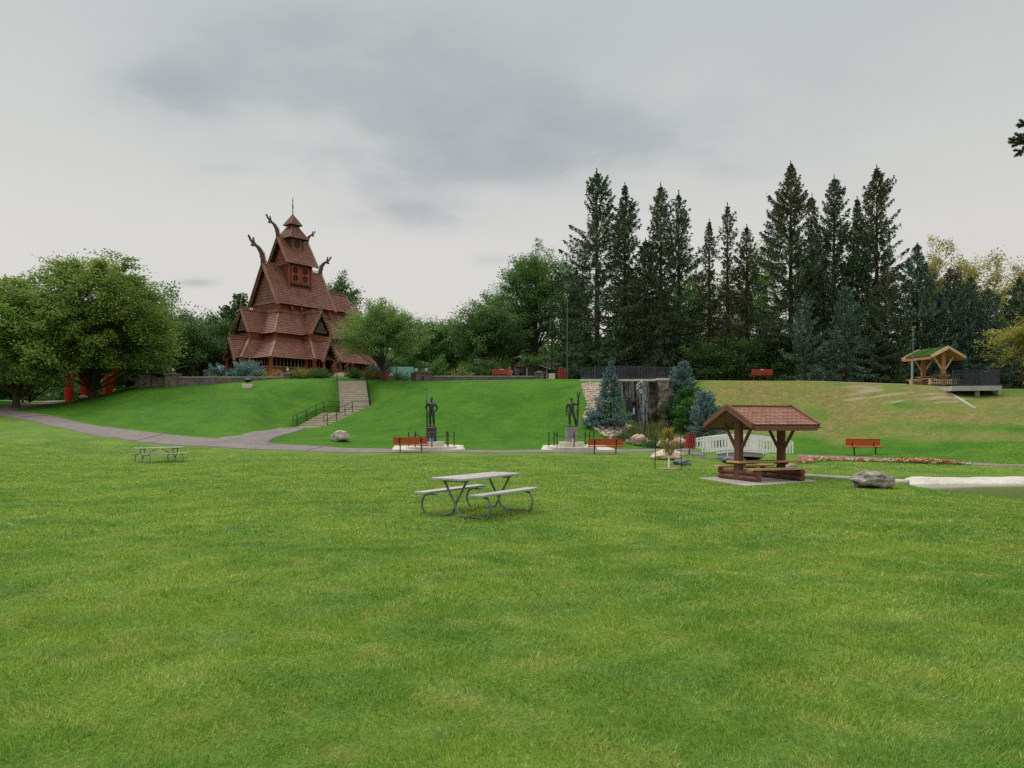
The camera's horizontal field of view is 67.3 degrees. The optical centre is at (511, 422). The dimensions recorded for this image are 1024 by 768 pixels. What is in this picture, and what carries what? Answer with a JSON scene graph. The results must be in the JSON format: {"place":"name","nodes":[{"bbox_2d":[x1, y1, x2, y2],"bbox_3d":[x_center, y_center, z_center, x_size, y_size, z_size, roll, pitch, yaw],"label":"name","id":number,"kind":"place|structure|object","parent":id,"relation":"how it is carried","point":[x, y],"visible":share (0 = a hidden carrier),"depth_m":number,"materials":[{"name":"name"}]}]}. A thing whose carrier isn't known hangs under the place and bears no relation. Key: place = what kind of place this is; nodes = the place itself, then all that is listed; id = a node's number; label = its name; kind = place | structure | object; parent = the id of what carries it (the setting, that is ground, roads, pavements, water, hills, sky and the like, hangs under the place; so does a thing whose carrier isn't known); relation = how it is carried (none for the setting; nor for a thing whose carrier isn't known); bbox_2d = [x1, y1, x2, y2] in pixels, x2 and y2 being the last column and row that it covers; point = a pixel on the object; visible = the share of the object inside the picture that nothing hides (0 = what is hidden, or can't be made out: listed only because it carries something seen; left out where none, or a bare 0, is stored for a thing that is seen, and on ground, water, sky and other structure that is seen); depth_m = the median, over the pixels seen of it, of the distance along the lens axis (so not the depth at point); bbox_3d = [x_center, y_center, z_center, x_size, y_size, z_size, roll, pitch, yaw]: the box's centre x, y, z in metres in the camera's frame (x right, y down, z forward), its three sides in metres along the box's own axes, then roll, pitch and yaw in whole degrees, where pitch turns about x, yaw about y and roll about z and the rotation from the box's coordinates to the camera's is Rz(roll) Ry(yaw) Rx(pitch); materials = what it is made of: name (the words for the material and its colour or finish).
{"place":"outdoors","nodes":[
{"label":"outdoors","id":0,"kind":"place"},
{"bbox_2d":[214,428,304,444],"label":"path","id":1,"kind":"structure","parent":0,"point":[265,437],"depth_m":51.14,"materials":[{"name":"concrete"}]},
{"bbox_2d":[0,407,692,452],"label":"path","id":2,"kind":"structure","parent":0,"point":[118,433],"depth_m":48.90,"materials":[{"name":"grey asphalt"}]},
{"bbox_2d":[393,437,427,451],"bbox_3d":[-6.019,1.374,45.785,2.050,1.005,0.550,0,0,0],"label":"park bench","id":3,"kind":"object","parent":2,"relation":"on","point":[410,440],"visible":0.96,"depth_m":45.58,"materials":[{"name":"red paint"}]},
{"bbox_2d":[392,444,464,449],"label":"pavement","id":4,"kind":"structure","parent":0,"point":[460,447],"depth_m":47.80,"materials":[{"name":"concrete"}]},
{"bbox_2d":[406,441,456,449],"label":"round plinth","id":5,"kind":"structure","parent":4,"relation":"on","point":[437,445],"depth_m":47.51,"materials":[{"name":"concrete"}]},
{"bbox_2d":[425,388,437,441],"bbox_3d":[-5.050,-0.497,48.293,0.860,3.360,0.528,0,0,0],"label":"statue","id":6,"kind":"object","parent":5,"relation":"on","point":[431,404],"visible":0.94,"depth_m":48.10,"materials":[{"name":"black metal"}]},
{"bbox_2d":[0,376,1023,767],"bbox_3d":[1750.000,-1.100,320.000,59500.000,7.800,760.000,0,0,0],"label":"ground","id":7,"kind":"structure","parent":0,"point":[896,420],"depth_m":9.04,"materials":[{"name":"green plant"}]},
{"bbox_2d":[0,373,79,401],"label":"shrub","id":8,"kind":"object","parent":7,"relation":"on","point":[5,393],"visible":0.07,"depth_m":82.10,"materials":[{"name":"green plant"}]},
{"bbox_2d":[0,274,99,407],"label":"elm tree","id":9,"kind":"object","parent":7,"relation":"on","point":[23,358],"visible":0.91,"depth_m":64.37,"materials":[{"name":"green plant"}]},
{"bbox_2d":[64,369,118,401],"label":"horse sculpture","id":10,"kind":"object","parent":7,"relation":"on","point":[83,391],"visible":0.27,"depth_m":78.76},
{"bbox_2d":[0,248,188,398],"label":"elm tree","id":11,"kind":"object","parent":7,"relation":"on","point":[122,339],"visible":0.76,"depth_m":68.83,"materials":[{"name":"green plant"}]},
{"bbox_2d":[101,370,164,388],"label":"shrub","id":12,"kind":"object","parent":7,"relation":"on","point":[126,379],"visible":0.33,"depth_m":82.55,"materials":[{"name":"green plant"}]},
{"bbox_2d":[129,447,188,462],"bbox_3d":[-18.068,1.648,39.400,1.708,0.774,2.350,0,0,40],"label":"picnic table","id":13,"kind":"object","parent":7,"relation":"on","point":[158,453],"visible":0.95,"depth_m":39.19,"materials":[{"name":"grey wood"}]},
{"bbox_2d":[163,367,181,386],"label":"stone pillar","id":14,"kind":"structure","parent":7,"relation":"on","point":[171,379],"depth_m":70.50,"materials":[{"name":"grey stone"}]},
{"bbox_2d":[150,281,210,377],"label":"leafy tree","id":15,"kind":"object","parent":7,"relation":"on","point":[185,312],"visible":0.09,"depth_m":90.94,"materials":[{"name":"green plant"}]},
{"bbox_2d":[155,306,243,377],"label":"leafy tree","id":16,"kind":"object","parent":7,"relation":"on","point":[200,352],"visible":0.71,"depth_m":82.43,"materials":[{"name":"green plant"}]},
{"bbox_2d":[177,377,283,385],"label":"stone wall","id":17,"kind":"structure","parent":7,"relation":"on","point":[186,381],"depth_m":70.89,"materials":[{"name":"grey stone"}]},
{"bbox_2d":[224,292,248,335],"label":"tree","id":18,"kind":"object","parent":7,"relation":"on","point":[236,305],"visible":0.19,"depth_m":103.42,"materials":[{"name":"green plant"}]},
{"bbox_2d":[226,358,266,376],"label":"dwarf spruce","id":19,"kind":"object","parent":7,"relation":"on","point":[245,371],"visible":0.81,"depth_m":72.86,"materials":[{"name":"green plant"}]},
{"bbox_2d":[213,199,385,376],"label":"stave church","id":20,"kind":"structure","parent":7,"relation":"on","point":[295,304],"depth_m":85.73,"materials":[{"name":"brown wood"}]},
{"bbox_2d":[290,381,368,427],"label":"concrete staircase","id":21,"kind":"structure","parent":7,"relation":"on","point":[355,392],"depth_m":65.64,"materials":[{"name":"beige concrete"}]},
{"bbox_2d":[326,269,364,313],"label":"leafy tree","id":22,"kind":"object","parent":7,"relation":"on","point":[341,287],"visible":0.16,"depth_m":105.33,"materials":[{"name":"green plant"}]},
{"bbox_2d":[328,297,436,380],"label":"linden tree","id":23,"kind":"object","parent":7,"relation":"on","point":[378,331],"visible":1,"depth_m":68.78,"materials":[{"name":"green plant"}]},
{"bbox_2d":[385,314,465,374],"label":"leafy tree","id":24,"kind":"object","parent":7,"relation":"on","point":[432,352],"visible":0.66,"depth_m":88.61,"materials":[{"name":"green plant"}]},
{"bbox_2d":[416,354,452,375],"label":"shrub","id":25,"kind":"object","parent":7,"relation":"on","point":[437,369],"visible":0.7,"depth_m":75.40,"materials":[{"name":"green plant"}]},
{"bbox_2d":[424,303,477,375],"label":"leafy tree","id":26,"kind":"object","parent":7,"relation":"on","point":[463,358],"visible":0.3,"depth_m":91.11,"materials":[{"name":"green plant"}]},
{"bbox_2d":[414,472,537,518],"bbox_3d":[-0.690,1.448,15.620,1.708,0.774,2.150,0,0,32],"label":"picnic table","id":27,"kind":"object","parent":7,"relation":"on","point":[465,479],"visible":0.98,"depth_m":15.34,"materials":[{"name":"grey wood"}]},
{"bbox_2d":[456,353,499,375],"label":"shrub","id":28,"kind":"object","parent":7,"relation":"on","point":[472,369],"visible":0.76,"depth_m":76.44,"materials":[{"name":"green plant"}]},
{"bbox_2d":[431,376,534,380],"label":"stone wall","id":29,"kind":"structure","parent":7,"relation":"on","point":[438,378],"depth_m":70.98,"materials":[{"name":"grey stone"}]},
{"bbox_2d":[442,301,534,375],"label":"leafy tree","id":30,"kind":"object","parent":7,"relation":"on","point":[482,330],"visible":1,"depth_m":78.44,"materials":[{"name":"green plant"}]},
{"bbox_2d":[460,285,521,364],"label":"leafy tree","id":31,"kind":"object","parent":7,"relation":"on","point":[495,305],"visible":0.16,"depth_m":96.78,"materials":[{"name":"green plant"}]},
{"bbox_2d":[481,353,515,375],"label":"shrub","id":32,"kind":"object","parent":7,"relation":"on","point":[502,364],"visible":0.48,"depth_m":77.63,"materials":[{"name":"green plant"}]},
{"bbox_2d":[0,331,1021,400],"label":"woods","id":33,"kind":"object","parent":7,"relation":"on","point":[544,347],"visible":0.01,"depth_m":126.80,"materials":[{"name":"green plant"}]},
{"bbox_2d":[490,301,546,364],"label":"leafy tree","id":34,"kind":"object","parent":7,"relation":"on","point":[514,355],"visible":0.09,"depth_m":91.54,"materials":[{"name":"green plant"}]},
{"bbox_2d":[517,353,545,375],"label":"tree","id":35,"kind":"object","parent":7,"relation":"on","point":[527,360],"visible":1,"depth_m":75.82,"materials":[{"name":"green plant"}]},
{"bbox_2d":[485,238,579,375],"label":"leafy tree","id":36,"kind":"object","parent":7,"relation":"on","point":[519,277],"visible":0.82,"depth_m":86.04,"materials":[{"name":"green plant"}]},
{"bbox_2d":[514,347,560,378],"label":"beige house","id":37,"kind":"structure","parent":7,"relation":"on","point":[525,369],"depth_m":88.00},
{"bbox_2d":[538,262,604,378],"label":"leafy tree","id":38,"kind":"object","parent":7,"relation":"on","point":[554,340],"visible":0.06,"depth_m":97.75,"materials":[{"name":"green plant"}]},
{"bbox_2d":[555,270,593,378],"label":"spruce tree","id":39,"kind":"object","parent":7,"relation":"on","point":[573,299],"visible":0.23,"depth_m":83.75,"materials":[{"name":"green plant"}]},
{"bbox_2d":[544,337,608,378],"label":"shrub","id":40,"kind":"object","parent":7,"relation":"on","point":[571,358],"visible":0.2,"depth_m":81.01,"materials":[{"name":"green plant"}]},
{"bbox_2d":[578,404,608,425],"bbox_3d":[5.855,-0.519,53.464,2.120,1.639,2.146,0,0,-42],"label":"blue spruce","id":41,"kind":"object","parent":7,"relation":"on","point":[591,415],"visible":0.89,"depth_m":53.28,"materials":[{"name":"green plant"}]},
{"bbox_2d":[547,167,640,378],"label":"spruce tree","id":42,"kind":"object","parent":7,"relation":"on","point":[595,234],"visible":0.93,"depth_m":75.49,"materials":[{"name":"green plant"}]},
{"bbox_2d":[587,439,622,453],"bbox_3d":[5.508,1.451,45.485,2.050,1.005,0.550,0,0,0],"label":"park bench","id":43,"kind":"object","parent":7,"relation":"on","point":[594,442],"visible":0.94,"depth_m":45.28,"materials":[{"name":"red paint"}]},
{"bbox_2d":[581,383,631,443],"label":"stone wall","id":44,"kind":"structure","parent":7,"relation":"on","point":[589,400],"depth_m":57.93,"materials":[{"name":"beige stone"}]},
{"bbox_2d":[593,361,632,426],"bbox_3d":[6.928,-1.868,53.321,2.983,4.881,2.761,0,0,43],"label":"blue spruce","id":45,"kind":"object","parent":7,"relation":"on","point":[611,377],"visible":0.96,"depth_m":53.09,"materials":[{"name":"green plant"}]},
{"bbox_2d":[580,338,649,378],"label":"shrub","id":46,"kind":"object","parent":7,"relation":"on","point":[633,357],"visible":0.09,"depth_m":80.80,"materials":[{"name":"green plant"}]},
{"bbox_2d":[586,182,660,378],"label":"spruce tree","id":47,"kind":"object","parent":7,"relation":"on","point":[627,279],"visible":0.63,"depth_m":78.67,"materials":[{"name":"green plant"}]},
{"bbox_2d":[580,378,676,425],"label":"rock waterfall","id":48,"kind":"object","parent":7,"relation":"on","point":[647,395],"visible":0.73,"depth_m":59.42,"materials":[{"name":"stone"}]},
{"bbox_2d":[581,365,670,378],"bbox_3d":[9.733,-3.999,64.200,7.985,1.399,3.600,0,0,0],"label":"picket fence","id":49,"kind":"object","parent":48,"relation":"on","point":[641,373],"visible":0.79,"depth_m":63.02,"materials":[{"name":"black paint"}]},
{"bbox_2d":[604,238,668,378],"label":"spruce tree","id":50,"kind":"object","parent":7,"relation":"on","point":[642,339],"visible":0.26,"depth_m":83.49,"materials":[{"name":"green plant"}]},
{"bbox_2d":[630,182,693,378],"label":"spruce tree","id":51,"kind":"object","parent":7,"relation":"on","point":[662,248],"visible":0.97,"depth_m":76.63,"materials":[{"name":"green plant"}]},
{"bbox_2d":[628,337,697,378],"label":"shrub","id":52,"kind":"object","parent":7,"relation":"on","point":[669,350],"visible":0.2,"depth_m":78.12,"materials":[{"name":"green plant"}]},
{"bbox_2d":[650,449,683,459],"bbox_3d":[8.510,1.737,42.219,1.924,0.577,1.155,0,0,0],"label":"boulder","id":53,"kind":"object","parent":7,"relation":"on","point":[660,454],"visible":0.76,"depth_m":41.81,"materials":[{"name":"beige stone"}]},
{"bbox_2d":[656,426,680,469],"bbox_3d":[7.527,1.201,37.005,1.134,2.135,1.203,0,0,-45],"label":"young willow","id":54,"kind":"object","parent":7,"relation":"on","point":[670,437],"visible":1,"depth_m":36.91,"materials":[{"name":"green plant"}]},
{"bbox_2d":[647,190,706,366],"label":"spruce tree","id":55,"kind":"object","parent":7,"relation":"on","point":[681,220],"visible":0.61,"depth_m":78.55,"materials":[{"name":"green plant"}]},
{"bbox_2d":[664,384,698,431],"bbox_3d":[13.156,-1.076,58.408,3.192,3.755,2.668,0,0,10],"label":"ivy","id":56,"kind":"object","parent":7,"relation":"on","point":[685,391],"visible":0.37,"depth_m":58.07,"materials":[{"name":"green plant"}]},
{"bbox_2d":[667,361,701,397],"bbox_3d":[13.414,-3.336,59.764,2.748,3.015,2.596,0,0,28],"label":"blue spruce","id":57,"kind":"object","parent":7,"relation":"on","point":[678,377],"visible":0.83,"depth_m":59.76,"materials":[{"name":"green plant"}]},
{"bbox_2d":[669,396,709,436],"bbox_3d":[12.743,-0.465,54.477,3.469,3.033,2.540,0,0,0],"label":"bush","id":58,"kind":"object","parent":7,"relation":"on","point":[681,421],"visible":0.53,"depth_m":54.46,"materials":[{"name":"green plant"}]},
{"bbox_2d":[670,264,720,375],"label":"leafy tree","id":59,"kind":"object","parent":7,"relation":"on","point":[691,301],"visible":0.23,"depth_m":104.67,"materials":[{"name":"green plant"}]},
{"bbox_2d":[667,332,736,380],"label":"shrub","id":60,"kind":"object","parent":7,"relation":"on","point":[701,367],"visible":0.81,"depth_m":75.77,"materials":[{"name":"green plant"}]},
{"bbox_2d":[684,390,726,447],"bbox_3d":[12.955,-0.150,50.595,3.244,3.961,2.749,0,0,0],"label":"blue spruce","id":61,"kind":"object","parent":7,"relation":"on","point":[703,400],"visible":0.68,"depth_m":50.33,"materials":[{"name":"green plant"}]},
{"bbox_2d":[685,218,739,378],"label":"spruce tree","id":62,"kind":"object","parent":7,"relation":"on","point":[703,278],"visible":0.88,"depth_m":79.82,"materials":[{"name":"green plant"}]},
{"bbox_2d":[696,202,749,379],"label":"spruce tree","id":63,"kind":"object","parent":7,"relation":"on","point":[728,262],"visible":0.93,"depth_m":79.78,"materials":[{"name":"green plant"}]},
{"bbox_2d":[704,279,768,380],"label":"leafy tree","id":64,"kind":"object","parent":7,"relation":"on","point":[733,316],"visible":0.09,"depth_m":106.80,"materials":[{"name":"green plant"}]},
{"bbox_2d":[702,327,782,380],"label":"shrub","id":65,"kind":"object","parent":7,"relation":"on","point":[738,347],"visible":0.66,"depth_m":76.50,"materials":[{"name":"green plant"}]},
{"bbox_2d":[695,434,792,456],"bbox_3d":[13.819,1.602,46.248,6.422,1.826,1.729,0,0,14],"label":"footbridge","id":66,"kind":"object","parent":7,"relation":"on","point":[753,450],"visible":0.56,"depth_m":45.62,"materials":[{"name":"white wood"}]},
{"bbox_2d":[715,223,783,380],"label":"spruce tree","id":67,"kind":"object","parent":7,"relation":"on","point":[746,304],"visible":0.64,"depth_m":81.70,"materials":[{"name":"green plant"}]},
{"bbox_2d":[720,237,801,380],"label":"leafy tree","id":68,"kind":"object","parent":7,"relation":"on","point":[759,300],"visible":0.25,"depth_m":102.91,"materials":[{"name":"green plant"}]},
{"bbox_2d":[735,334,808,380],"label":"shrub","id":69,"kind":"object","parent":7,"relation":"on","point":[769,351],"visible":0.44,"depth_m":76.29,"materials":[{"name":"green plant"}]},
{"bbox_2d":[745,160,831,379],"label":"spruce tree","id":70,"kind":"object","parent":7,"relation":"on","point":[779,211],"visible":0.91,"depth_m":75.50,"materials":[{"name":"green plant"}]},
{"bbox_2d":[780,291,831,380],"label":"spruce tree","id":71,"kind":"object","parent":7,"relation":"on","point":[815,369],"visible":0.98,"depth_m":67.87,"materials":[{"name":"green plant"}]},
{"bbox_2d":[794,195,831,379],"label":"spruce tree","id":72,"kind":"object","parent":7,"relation":"on","point":[814,209],"visible":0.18,"depth_m":79.77,"materials":[{"name":"green plant"}]},
{"bbox_2d":[793,174,869,380],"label":"spruce tree","id":73,"kind":"object","parent":7,"relation":"on","point":[829,236],"visible":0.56,"depth_m":76.52,"materials":[{"name":"green plant"}]},
{"bbox_2d":[813,284,878,381],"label":"spruce tree","id":74,"kind":"object","parent":7,"relation":"on","point":[850,309],"visible":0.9,"depth_m":67.23,"materials":[{"name":"green plant"}]},
{"bbox_2d":[828,196,881,380],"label":"spruce tree","id":75,"kind":"object","parent":7,"relation":"on","point":[857,204],"visible":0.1,"depth_m":79.78,"materials":[{"name":"green plant"}]},
{"bbox_2d":[845,439,883,454],"bbox_3d":[20.002,1.415,43.615,2.050,1.005,0.550,0,0,-5],"label":"park bench","id":76,"kind":"object","parent":7,"relation":"on","point":[873,442],"visible":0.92,"depth_m":43.77,"materials":[{"name":"red paint"}]},
{"bbox_2d":[841,302,900,383],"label":"spruce tree","id":77,"kind":"object","parent":7,"relation":"on","point":[865,365],"visible":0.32,"depth_m":71.50,"materials":[{"name":"green plant"}]},
{"bbox_2d":[849,470,895,487],"bbox_3d":[12.777,1.990,27.277,1.596,0.608,0.959,0,0,12],"label":"boulder","id":78,"kind":"object","parent":7,"relation":"on","point":[866,478],"visible":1,"depth_m":26.96,"materials":[{"name":"grey stone"}]},
{"bbox_2d":[821,164,924,383],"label":"spruce tree","id":79,"kind":"object","parent":7,"relation":"on","point":[869,236],"visible":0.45,"depth_m":75.46,"materials":[{"name":"green plant"}]},
{"bbox_2d":[797,456,970,464],"bbox_3d":[18.811,1.933,39.847,8.283,0.343,3.937,0,0,12],"label":"flower bed","id":80,"kind":"object","parent":7,"relation":"on","point":[808,459],"visible":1,"depth_m":39.40,"materials":[{"name":"red plant"}]},
{"bbox_2d":[843,270,935,383],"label":"spruce tree","id":81,"kind":"object","parent":7,"relation":"on","point":[890,296],"visible":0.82,"depth_m":69.46,"materials":[{"name":"green plant"}]},
{"bbox_2d":[877,242,969,385],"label":"spruce tree","id":82,"kind":"object","parent":7,"relation":"on","point":[909,288],"visible":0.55,"depth_m":71.30,"materials":[{"name":"green plant"}]},
{"bbox_2d":[894,235,968,373],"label":"leafy tree","id":83,"kind":"object","parent":7,"relation":"on","point":[939,282],"visible":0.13,"depth_m":98.92,"materials":[{"name":"green plant"}]},
{"bbox_2d":[901,346,965,385],"bbox_3d":[33.850,-4.474,61.800,3.390,3.096,3.200,0,0,-15],"label":"picnic shelter","id":84,"kind":"object","parent":7,"relation":"on","point":[943,355],"visible":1,"depth_m":61.06,"materials":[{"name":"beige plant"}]},
{"bbox_2d":[898,265,988,385],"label":"spruce tree","id":85,"kind":"object","parent":7,"relation":"on","point":[955,299],"visible":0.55,"depth_m":70.50,"materials":[{"name":"green plant"}]},
{"bbox_2d":[906,476,1023,483],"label":"pond bank","id":86,"kind":"structure","parent":7,"relation":"on","point":[967,480],"depth_m":31.77,"materials":[{"name":"concrete"}]},
{"bbox_2d":[932,369,1001,395],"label":"overlook deck","id":87,"kind":"structure","parent":7,"relation":"on","point":[992,379],"depth_m":54.57,"materials":[{"name":"grey concrete"}]},
{"bbox_2d":[919,237,1023,380],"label":"leafy tree","id":88,"kind":"object","parent":7,"relation":"on","point":[995,275],"visible":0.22,"depth_m":96.01,"materials":[{"name":"green plant"}]},
{"bbox_2d":[944,275,1015,385],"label":"spruce tree","id":89,"kind":"object","parent":7,"relation":"on","point":[970,281],"visible":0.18,"depth_m":75.57,"materials":[{"name":"green plant"}]},
{"bbox_2d":[949,286,1023,388],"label":"spruce tree","id":90,"kind":"object","parent":7,"relation":"on","point":[984,318],"visible":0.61,"depth_m":69.59,"materials":[{"name":"green plant"}]},
{"bbox_2d":[973,314,1023,383],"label":"larch tree","id":91,"kind":"object","parent":7,"relation":"on","point":[1015,336],"visible":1,"depth_m":58.53,"materials":[{"name":"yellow plant"}]},
{"bbox_2d":[989,275,1023,388],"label":"tree","id":92,"kind":"object","parent":7,"relation":"on","point":[1014,301],"visible":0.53,"depth_m":70.87,"materials":[{"name":"green plant"}]},
{"bbox_2d":[993,256,1023,387],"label":"leafy tree","id":93,"kind":"object","parent":7,"relation":"on","point":[1018,272],"visible":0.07,"depth_m":99.80,"materials":[{"name":"green plant"}]},
{"bbox_2d":[1007,118,1023,156],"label":"spruce tree","id":94,"kind":"object","parent":7,"relation":"on","point":[1018,140],"visible":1,"depth_m":13.99,"materials":[{"name":"green plant"}]},
{"bbox_2d":[0,0,1023,349],"label":"sky","id":95,"kind":"structure","parent":0,"point":[425,146],"materials":[{"name":"grey"}]},
{"bbox_2d":[541,444,614,449],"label":"pavement","id":96,"kind":"structure","parent":0,"point":[598,448],"depth_m":48.78,"materials":[{"name":"concrete"}]},
{"bbox_2d":[546,442,596,450],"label":"round plinth","id":97,"kind":"structure","parent":96,"relation":"on","point":[569,446],"depth_m":47.39,"materials":[{"name":"concrete"}]},
{"bbox_2d":[565,392,580,441],"bbox_3d":[3.830,-0.365,48.297,0.939,3.129,0.567,0,0,0],"label":"statue","id":98,"kind":"object","parent":97,"relation":"on","point":[570,430],"visible":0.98,"depth_m":48.17,"materials":[{"name":"black metal"}]},
{"bbox_2d":[703,477,816,485],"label":"pavement","id":99,"kind":"structure","parent":0,"point":[767,481],"depth_m":29.95,"materials":[{"name":"concrete"}]},
{"bbox_2d":[703,404,820,481],"bbox_3d":[10.010,0.803,31.053,3.222,3.095,3.390,0,0,-18],"label":"picnic shelter","id":100,"kind":"object","parent":99,"relation":"on","point":[781,420],"visible":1,"depth_m":30.59,"materials":[{"name":"brown wood"}]},
{"bbox_2d":[743,467,1023,499],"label":"water","id":101,"kind":"structure","parent":0,"point":[1011,491],"depth_m":29.33,"materials":[{"name":"liquid"}]},
{"bbox_2d":[797,454,1023,466],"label":"path","id":102,"kind":"structure","parent":0,"point":[973,463],"depth_m":38.30,"materials":[{"name":"concrete"}]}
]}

